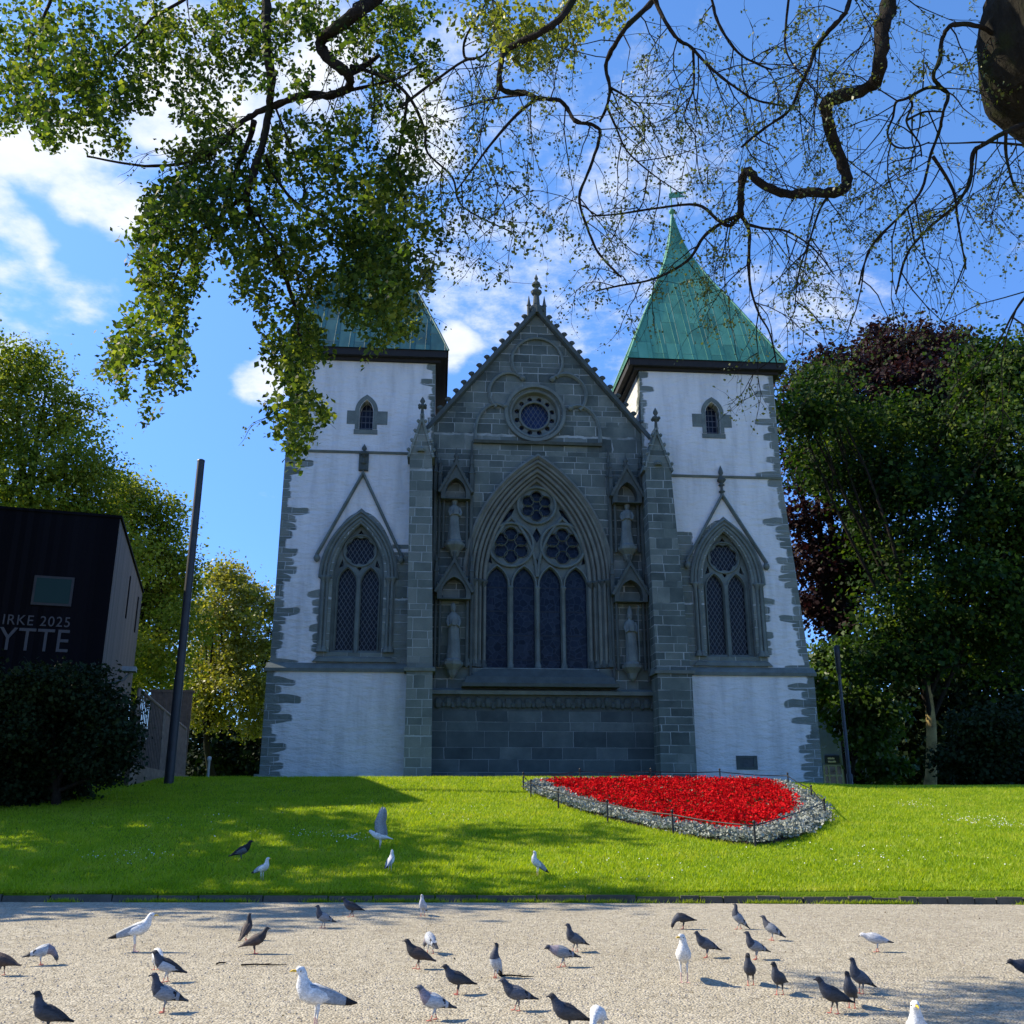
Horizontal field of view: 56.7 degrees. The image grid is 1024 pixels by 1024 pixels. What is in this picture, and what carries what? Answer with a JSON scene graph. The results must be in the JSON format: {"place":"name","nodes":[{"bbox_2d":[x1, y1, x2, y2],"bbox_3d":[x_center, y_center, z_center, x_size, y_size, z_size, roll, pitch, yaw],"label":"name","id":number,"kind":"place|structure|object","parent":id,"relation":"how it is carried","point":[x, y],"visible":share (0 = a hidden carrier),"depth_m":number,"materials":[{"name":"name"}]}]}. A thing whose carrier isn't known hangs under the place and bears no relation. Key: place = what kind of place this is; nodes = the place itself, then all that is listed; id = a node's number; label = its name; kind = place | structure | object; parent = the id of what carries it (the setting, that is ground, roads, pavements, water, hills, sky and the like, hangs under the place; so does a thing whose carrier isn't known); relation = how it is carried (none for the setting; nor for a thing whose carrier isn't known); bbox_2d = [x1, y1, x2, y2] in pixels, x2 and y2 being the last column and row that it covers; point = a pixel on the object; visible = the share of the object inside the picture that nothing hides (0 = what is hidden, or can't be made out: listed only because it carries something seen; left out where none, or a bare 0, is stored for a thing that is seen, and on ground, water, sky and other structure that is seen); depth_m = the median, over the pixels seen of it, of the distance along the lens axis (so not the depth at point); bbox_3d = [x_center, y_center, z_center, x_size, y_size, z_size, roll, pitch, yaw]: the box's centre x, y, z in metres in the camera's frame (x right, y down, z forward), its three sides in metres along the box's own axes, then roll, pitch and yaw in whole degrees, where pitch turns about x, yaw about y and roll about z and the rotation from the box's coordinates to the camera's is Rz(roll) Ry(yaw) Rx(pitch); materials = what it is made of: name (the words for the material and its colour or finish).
{"place":"outdoors","nodes":[
{"label":"outdoors","id":0,"kind":"place"},
{"bbox_2d":[0,902,1023,1023],"bbox_3d":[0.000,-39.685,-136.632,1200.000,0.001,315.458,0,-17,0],"label":"gravel path","id":1,"kind":"structure","parent":0,"point":[388,1010],"depth_m":9.05,"materials":[{"name":"beige gravel"}]},
{"bbox_2d":[0,952,21,974],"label":"pigeon","id":2,"kind":"object","parent":1,"relation":"on","point":[6,960],"visible":1,"depth_m":8.38,"materials":[{"name":"grey"}]},
{"bbox_2d":[22,943,58,964],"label":"pigeon","id":3,"kind":"object","parent":1,"relation":"on","point":[41,951],"visible":1,"depth_m":8.91,"materials":[{"name":"stone"}]},
{"bbox_2d":[30,990,74,1023],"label":"pigeon","id":4,"kind":"object","parent":1,"relation":"on","point":[43,1010],"visible":1,"depth_m":6.30,"materials":[{"name":"grey"}]},
{"bbox_2d":[108,912,158,951],"bbox_3d":[-3.882,4.307,9.717,0.477,0.373,0.131,2,-17,-8],"label":"gull","id":5,"kind":"object","parent":1,"relation":"on","point":[135,930],"visible":1,"depth_m":9.68,"materials":[{"name":"white"}]},
{"bbox_2d":[152,948,162,969],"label":"pigeon","id":6,"kind":"object","parent":1,"relation":"on","point":[159,950],"visible":0.42,"depth_m":8.68,"materials":[{"name":"white"}]},
{"bbox_2d":[148,972,188,1013],"bbox_3d":[-2.529,3.529,6.973,0.302,0.272,0.108,4,-17,-12],"label":"pigeon","id":7,"kind":"object","parent":1,"relation":"on","point":[162,992],"visible":1,"depth_m":6.94,"materials":[{"name":"grey"}]},
{"bbox_2d":[150,950,186,982],"bbox_3d":[-2.941,3.882,8.111,0.325,0.255,0.110,3,-17,-11],"label":"pigeon","id":8,"kind":"object","parent":1,"relation":"on","point":[165,964],"visible":0.97,"depth_m":8.08,"materials":[{"name":"grey"}]},
{"bbox_2d":[238,913,252,940],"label":"pigeon","id":9,"kind":"object","parent":1,"relation":"on","point":[246,928],"visible":0.94,"depth_m":10.45,"materials":[{"name":"grey"}]},
{"bbox_2d":[238,927,270,953],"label":"pigeon","id":10,"kind":"object","parent":1,"relation":"on","point":[254,940],"visible":1,"depth_m":9.55,"materials":[{"name":"grey"}]},
{"bbox_2d":[241,963,286,965],"bbox_3d":[-2.319,4.234,8.882,0.421,0.018,0.091,1,-17,-2],"label":"twig","id":11,"kind":"object","parent":1,"relation":"on","point":[261,964],"visible":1,"depth_m":8.85,"materials":[{"name":"brown wood"}]},
{"bbox_2d":[289,966,357,1023],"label":"gull","id":12,"kind":"object","parent":1,"relation":"on","point":[316,995],"visible":1,"depth_m":6.42,"materials":[{"name":"white"}]},
{"bbox_2d":[315,905,336,926],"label":"pigeon","id":13,"kind":"object","parent":1,"relation":"on","point":[323,917],"visible":1,"depth_m":11.44,"materials":[{"name":"grey"}]},
{"bbox_2d":[341,897,364,916],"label":"pigeon","id":14,"kind":"object","parent":1,"relation":"on","point":[351,906],"visible":1,"depth_m":12.54,"materials":[{"name":"grey"}]},
{"bbox_2d":[402,939,436,969],"bbox_3d":[-0.856,4.071,8.738,0.322,0.256,0.109,0,-17,-1],"label":"pigeon","id":15,"kind":"object","parent":1,"relation":"on","point":[418,953],"visible":1,"depth_m":8.71,"materials":[{"name":"grey"}]},
{"bbox_2d":[419,894,426,915],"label":"pigeon","id":16,"kind":"object","parent":1,"relation":"on","point":[422,904],"visible":1,"depth_m":12.61,"materials":[{"name":"stone"}]},
{"bbox_2d":[423,931,438,953],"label":"pigeon","id":17,"kind":"object","parent":1,"relation":"on","point":[430,938],"visible":0.9,"depth_m":9.55,"materials":[{"name":"stone"}]},
{"bbox_2d":[414,984,456,1020],"bbox_3d":[-0.546,3.476,6.728,0.313,0.234,0.103,4,-17,-13],"label":"pigeon","id":18,"kind":"object","parent":1,"relation":"on","point":[433,1000],"visible":1,"depth_m":6.70,"materials":[{"name":"stone"}]},
{"bbox_2d":[440,964,476,994],"bbox_3d":[-0.428,3.742,7.600,0.305,0.228,0.100,4,-17,-13],"label":"pigeon","id":19,"kind":"object","parent":1,"relation":"on","point":[457,978],"visible":1,"depth_m":7.57,"materials":[{"name":"grey"}]},
{"bbox_2d":[489,942,502,977],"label":"pigeon","id":20,"kind":"object","parent":1,"relation":"on","point":[495,961],"visible":0.98,"depth_m":8.30,"materials":[{"name":"grey"}]},
{"bbox_2d":[0,0,1023,536],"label":"beech tree","id":21,"kind":"object","parent":1,"relation":"on","point":[998,26],"visible":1,"depth_m":10.00,"materials":[{"name":"green plant"}]},
{"bbox_2d":[0,894,1023,904],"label":"kerb","id":22,"kind":"structure","parent":1,"relation":"on","point":[551,898],"depth_m":14.28,"materials":[{"name":"stone"}]},
{"bbox_2d":[500,974,533,976],"bbox_3d":[0.044,4.061,8.310,0.302,0.018,0.069,-2,-17,8],"label":"twig","id":23,"kind":"object","parent":1,"relation":"on","point":[515,975],"visible":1,"depth_m":8.30,"materials":[{"name":"brown wood"}]},
{"bbox_2d":[497,978,538,1010],"bbox_3d":[0.044,3.570,7.025,0.308,0.224,0.100,2,-17,-6],"label":"pigeon","id":24,"kind":"object","parent":1,"relation":"on","point":[517,993],"visible":1,"depth_m":7.00,"materials":[{"name":"stone"}]},
{"bbox_2d":[544,945,580,967],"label":"pigeon","id":25,"kind":"object","parent":1,"relation":"on","point":[562,952],"visible":1,"depth_m":8.81,"materials":[{"name":"grey"}]},
{"bbox_2d":[546,993,589,1023],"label":"pigeon","id":26,"kind":"object","parent":1,"relation":"on","point":[568,1012],"visible":0.94,"depth_m":6.32,"materials":[{"name":"grey"}]},
{"bbox_2d":[566,923,589,951],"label":"pigeon","id":27,"kind":"object","parent":1,"relation":"on","point":[574,938],"visible":0.95,"depth_m":9.67,"materials":[{"name":"stone"}]},
{"bbox_2d":[590,1005,608,1023],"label":"pigeon","id":28,"kind":"object","parent":1,"relation":"on","point":[598,1014],"visible":1,"depth_m":6.24,"materials":[{"name":"white"}]},
{"bbox_2d":[675,933,690,982],"bbox_3d":[1.476,3.826,8.174,0.134,0.400,0.452,-2,-17,8],"label":"gull","id":29,"kind":"object","parent":1,"relation":"on","point":[683,953],"visible":1,"depth_m":8.04,"materials":[{"name":"white"}]},
{"bbox_2d":[671,913,696,928],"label":"pigeon","id":30,"kind":"object","parent":1,"relation":"on","point":[683,918],"visible":1,"depth_m":11.35,"materials":[{"name":"grey"}]},
{"bbox_2d":[693,931,721,957],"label":"pigeon","id":31,"kind":"object","parent":1,"relation":"on","point":[706,943],"visible":1,"depth_m":9.33,"materials":[{"name":"stone"}]},
{"bbox_2d":[732,904,749,928],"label":"pigeon","id":32,"kind":"object","parent":1,"relation":"on","point":[737,916],"visible":1,"depth_m":11.35,"materials":[{"name":"grey"}]},
{"bbox_2d":[743,953,755,985],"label":"pigeon","id":33,"kind":"object","parent":1,"relation":"on","point":[749,968],"visible":1,"depth_m":7.93,"materials":[{"name":"grey"}]},
{"bbox_2d":[744,931,770,959],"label":"pigeon","id":34,"kind":"object","parent":1,"relation":"on","point":[756,946],"visible":1,"depth_m":9.22,"materials":[{"name":"grey"}]},
{"bbox_2d":[759,915,785,940],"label":"pigeon","id":35,"kind":"object","parent":1,"relation":"on","point":[771,928],"visible":1,"depth_m":10.45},
{"bbox_2d":[770,962,787,994],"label":"pigeon","id":36,"kind":"object","parent":1,"relation":"on","point":[778,977],"visible":1,"depth_m":7.55,"materials":[{"name":"grey"}]},
{"bbox_2d":[813,977,855,1014],"bbox_3d":[2.358,3.531,6.937,0.316,0.248,0.107,4,-17,-13],"label":"pigeon","id":37,"kind":"object","parent":1,"relation":"on","point":[831,993],"visible":1,"depth_m":6.91,"materials":[{"name":"grey"}]},
{"bbox_2d":[843,971,857,1008],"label":"pigeon","id":38,"kind":"object","parent":1,"relation":"on","point":[850,988],"visible":0.99,"depth_m":7.07,"materials":[{"name":"grey"}]},
{"bbox_2d":[848,957,876,993],"bbox_3d":[2.825,3.734,7.650,0.253,0.272,0.102,7,-18,-21],"label":"pigeon","id":39,"kind":"object","parent":1,"relation":"on","point":[858,975],"visible":0.98,"depth_m":7.61,"materials":[{"name":"stone"}]},
{"bbox_2d":[858,932,893,951],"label":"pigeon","id":40,"kind":"object","parent":1,"relation":"on","point":[874,938],"visible":1,"depth_m":9.67,"materials":[{"name":"stone"}]},
{"bbox_2d":[906,1000,926,1023],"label":"gull","id":41,"kind":"object","parent":1,"relation":"on","point":[915,1016],"visible":1,"depth_m":5.45,"materials":[{"name":"white"}]},
{"bbox_2d":[1006,959,1023,972],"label":"pigeon","id":42,"kind":"object","parent":1,"relation":"on","point":[1018,964],"visible":1,"depth_m":8.00,"materials":[{"name":"grey"}]},
{"bbox_2d":[0,775,1023,904],"bbox_3d":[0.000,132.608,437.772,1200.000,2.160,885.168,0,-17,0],"label":"lawn","id":43,"kind":"structure","parent":0,"point":[945,893],"depth_m":18.12,"materials":[{"name":"green plant"}]},
{"bbox_2d":[0,506,143,788],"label":"timber cabin","id":44,"kind":"object","parent":43,"relation":"on","point":[71,586],"visible":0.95,"depth_m":28.26,"materials":[{"name":"black wood"}]},
{"bbox_2d":[31,575,74,606],"bbox_3d":[-13.570,2.333,28.016,1.087,0.874,0.058,5,-18,-17],"label":"window","id":45,"kind":"structure","parent":44,"relation":"in","point":[47,590],"depth_m":27.99,"materials":[{"name":"teal glass"}]},
{"bbox_2d":[125,576,138,632],"bbox_3d":[-14.305,3.585,35.751,0.026,1.600,4.600,5,-18,-17],"label":"slot window","id":46,"kind":"structure","parent":44,"relation":"in","point":[130,576],"depth_m":33.85,"materials":[{"name":"black glass"}]},
{"bbox_2d":[0,648,161,808],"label":"rhododendron bush","id":47,"kind":"object","parent":43,"relation":"on","point":[43,705],"visible":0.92,"depth_m":23.62,"materials":[{"name":"green plant"}]},
{"bbox_2d":[0,319,185,602],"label":"lime tree","id":48,"kind":"object","parent":43,"relation":"on","point":[82,477],"visible":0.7,"depth_m":47.37,"materials":[{"name":"green plant"}]},
{"bbox_2d":[123,688,187,785],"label":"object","id":49,"kind":"object","parent":43,"relation":"on","point":[150,772],"visible":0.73,"depth_m":30.80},
{"bbox_2d":[72,450,244,763],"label":"lime tree","id":50,"kind":"object","parent":43,"relation":"on","point":[155,662],"visible":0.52,"depth_m":50.84,"materials":[{"name":"green plant"}]},
{"bbox_2d":[143,689,194,770],"bbox_3d":[-13.487,8.994,37.092,1.700,4.022,0.110,2,-17,-8],"label":"timber screen","id":51,"kind":"object","parent":43,"relation":"on","point":[163,698],"visible":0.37,"depth_m":37.49,"materials":[{"name":"wood"}]},
{"bbox_2d":[164,459,204,783],"bbox_3d":[-10.515,3.395,30.521,0.290,10.802,0.290,0,-17,0],"label":"flagpole","id":52,"kind":"object","parent":43,"relation":"on","point":[175,713],"visible":0.86,"depth_m":30.27,"materials":[{"name":"metal"}]},
{"bbox_2d":[122,733,260,774],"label":"hedge","id":53,"kind":"object","parent":43,"relation":"on","point":[123,773],"depth_m":74.95,"materials":[{"name":"green plant"}]},
{"bbox_2d":[144,626,271,777],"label":"hawthorn","id":54,"kind":"object","parent":43,"relation":"on","point":[231,757],"visible":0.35,"depth_m":67.86,"materials":[{"name":"green plant"}]},
{"bbox_2d":[206,756,211,776],"bbox_3d":[-10.357,8.843,32.324,0.150,1.000,0.143,0,-17,0],"label":"bollard","id":55,"kind":"object","parent":43,"relation":"on","point":[209,758],"visible":0.81,"depth_m":32.34,"materials":[{"name":"grey metal"}]},
{"bbox_2d":[170,546,275,776],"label":"young maple","id":56,"kind":"object","parent":43,"relation":"on","point":[229,667],"visible":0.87,"depth_m":63.50,"materials":[{"name":"green plant"}]},
{"bbox_2d":[229,840,253,860],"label":"pigeon","id":57,"kind":"object","parent":43,"relation":"on","point":[242,850],"visible":0.97,"depth_m":16.84,"materials":[{"name":"stone"}]},
{"bbox_2d":[251,857,271,875],"bbox_3d":[-4.050,5.754,15.291,0.396,0.362,0.118,-9,-19,29],"label":"gull","id":58,"kind":"object","parent":43,"relation":"on","point":[262,867],"visible":0.91,"depth_m":15.24,"materials":[{"name":"white"}]},
{"bbox_2d":[367,807,392,849],"bbox_3d":[-2.519,6.031,18.101,0.532,0.780,0.156,-3,-17,10],"label":"gull","id":59,"kind":"object","parent":43,"relation":"on","point":[380,833],"visible":0.93,"depth_m":18.06,"materials":[{"name":"white"}]},
{"bbox_2d":[384,849,394,870],"bbox_3d":[-2.049,5.831,15.814,0.118,0.372,0.369,-4,-17,14],"label":"gull","id":60,"kind":"object","parent":43,"relation":"on","point":[390,860],"visible":0.92,"depth_m":15.82,"materials":[{"name":"white"}]},
{"bbox_2d":[254,185,823,783],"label":"cathedral","id":61,"kind":"structure","parent":43,"relation":"on","point":[538,449],"depth_m":37.15,"materials":[{"name":"paint"}]},
{"bbox_2d":[312,444,403,662],"label":"window frame","id":62,"kind":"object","parent":61,"relation":"in","point":[356,617],"depth_m":36.43,"materials":[{"name":"grey stone"}]},
{"bbox_2d":[444,602,460,660],"bbox_3d":[-2.233,4.565,35.966,0.610,2.290,0.610,-4,-17,12],"label":"statue","id":63,"kind":"object","parent":61,"relation":"on","point":[453,621],"visible":0.98,"depth_m":35.80,"materials":[{"name":"stone"}]},
{"bbox_2d":[446,500,461,541],"bbox_3d":[-2.253,0.352,37.236,0.610,1.890,0.610,-3,-17,9],"label":"statue","id":64,"kind":"object","parent":61,"relation":"on","point":[454,511],"visible":0.98,"depth_m":37.06,"materials":[{"name":"stone"}]},
{"bbox_2d":[504,384,565,440],"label":"oculus window","id":65,"kind":"structure","parent":61,"relation":"in","point":[534,414],"depth_m":39.27,"materials":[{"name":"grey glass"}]},
{"bbox_2d":[461,454,619,688],"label":"main window","id":66,"kind":"structure","parent":61,"relation":"in","point":[542,558],"depth_m":37.50,"materials":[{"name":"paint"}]},
{"bbox_2d":[619,504,635,546],"bbox_3d":[4.586,0.527,37.746,0.610,1.890,0.610,-8,-19,25],"label":"statue","id":67,"kind":"object","parent":61,"relation":"on","point":[626,516],"visible":0.97,"depth_m":37.58,"materials":[{"name":"stone"}]},
{"bbox_2d":[623,605,640,664],"bbox_3d":[4.594,4.748,36.452,0.610,2.340,0.650,6,-18,-20],"label":"statue","id":68,"kind":"object","parent":61,"relation":"on","point":[631,628],"visible":1,"depth_m":36.28,"materials":[{"name":"stone"}]},
{"bbox_2d":[684,466,772,666],"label":"lancet window","id":69,"kind":"structure","parent":61,"relation":"in","point":[728,620],"depth_m":37.51,"materials":[{"name":"grey stone"}]},
{"bbox_2d":[531,851,548,872],"bbox_3d":[0.464,5.790,15.631,0.322,0.396,0.122,6,-18,-19],"label":"gull","id":70,"kind":"object","parent":43,"relation":"on","point":[536,862],"visible":0.95,"depth_m":15.59,"materials":[{"name":"white"}]},
{"bbox_2d":[80,799,1019,886],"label":"lawn daisies","id":71,"kind":"object","parent":43,"relation":"on","point":[639,858],"visible":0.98,"depth_m":19.23,"materials":[{"name":"white plant"}]},
{"bbox_2d":[522,768,826,846],"bbox_3d":[4.276,7.143,23.530,7.959,1.832,10.864,0,-17,0],"label":"railing","id":72,"kind":"object","parent":43,"relation":"on","point":[719,771],"visible":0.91,"depth_m":22.57,"materials":[{"name":"black metal"}]},
{"bbox_2d":[521,774,838,844],"bbox_3d":[4.394,7.325,23.921,8.278,1.585,11.610,0,-17,0],"label":"flower bed","id":73,"kind":"object","parent":43,"relation":"on","point":[739,799],"visible":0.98,"depth_m":22.86,"materials":[{"name":"plant"}]},
{"bbox_2d":[817,672,868,783],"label":"shop building","id":74,"kind":"structure","parent":43,"relation":"on","point":[832,763],"depth_m":59.82,"materials":[{"name":"glass"}]},
{"bbox_2d":[823,765,843,783],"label":"shop window","id":75,"kind":"structure","parent":74,"relation":"in","point":[832,773],"depth_m":59.54,"materials":[{"name":"grey glass"}]},
{"bbox_2d":[834,645,852,784],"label":"lamp post","id":76,"kind":"object","parent":43,"relation":"on","point":[839,672],"visible":0.88,"depth_m":40.20,"materials":[{"name":"metal"}]},
{"bbox_2d":[806,631,921,784],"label":"hazel bush","id":77,"kind":"object","parent":43,"relation":"on","point":[873,721],"visible":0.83,"depth_m":48.34,"materials":[{"name":"green plant"}]},
{"bbox_2d":[774,308,1019,784],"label":"copper beech","id":78,"kind":"object","parent":43,"relation":"on","point":[817,573],"visible":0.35,"depth_m":52.69,"materials":[{"name":"purple plant"}]},
{"bbox_2d":[774,309,1023,784],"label":"maple tree","id":79,"kind":"object","parent":43,"relation":"on","point":[988,512],"visible":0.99,"depth_m":44.09,"materials":[{"name":"green plant"}]},
{"bbox_2d":[877,594,1023,785],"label":"dark yew","id":80,"kind":"object","parent":43,"relation":"on","point":[955,696],"visible":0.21,"depth_m":54.87,"materials":[{"name":"green plant"}]},
{"bbox_2d":[917,692,1023,785],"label":"laurel bush","id":81,"kind":"object","parent":43,"relation":"on","point":[986,748],"visible":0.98,"depth_m":34.01,"materials":[{"name":"green plant"}]},
{"bbox_2d":[0,0,1023,726],"label":"sky","id":82,"kind":"structure","parent":0,"point":[62,267],"materials":[{"name":"blue"}]}
]}

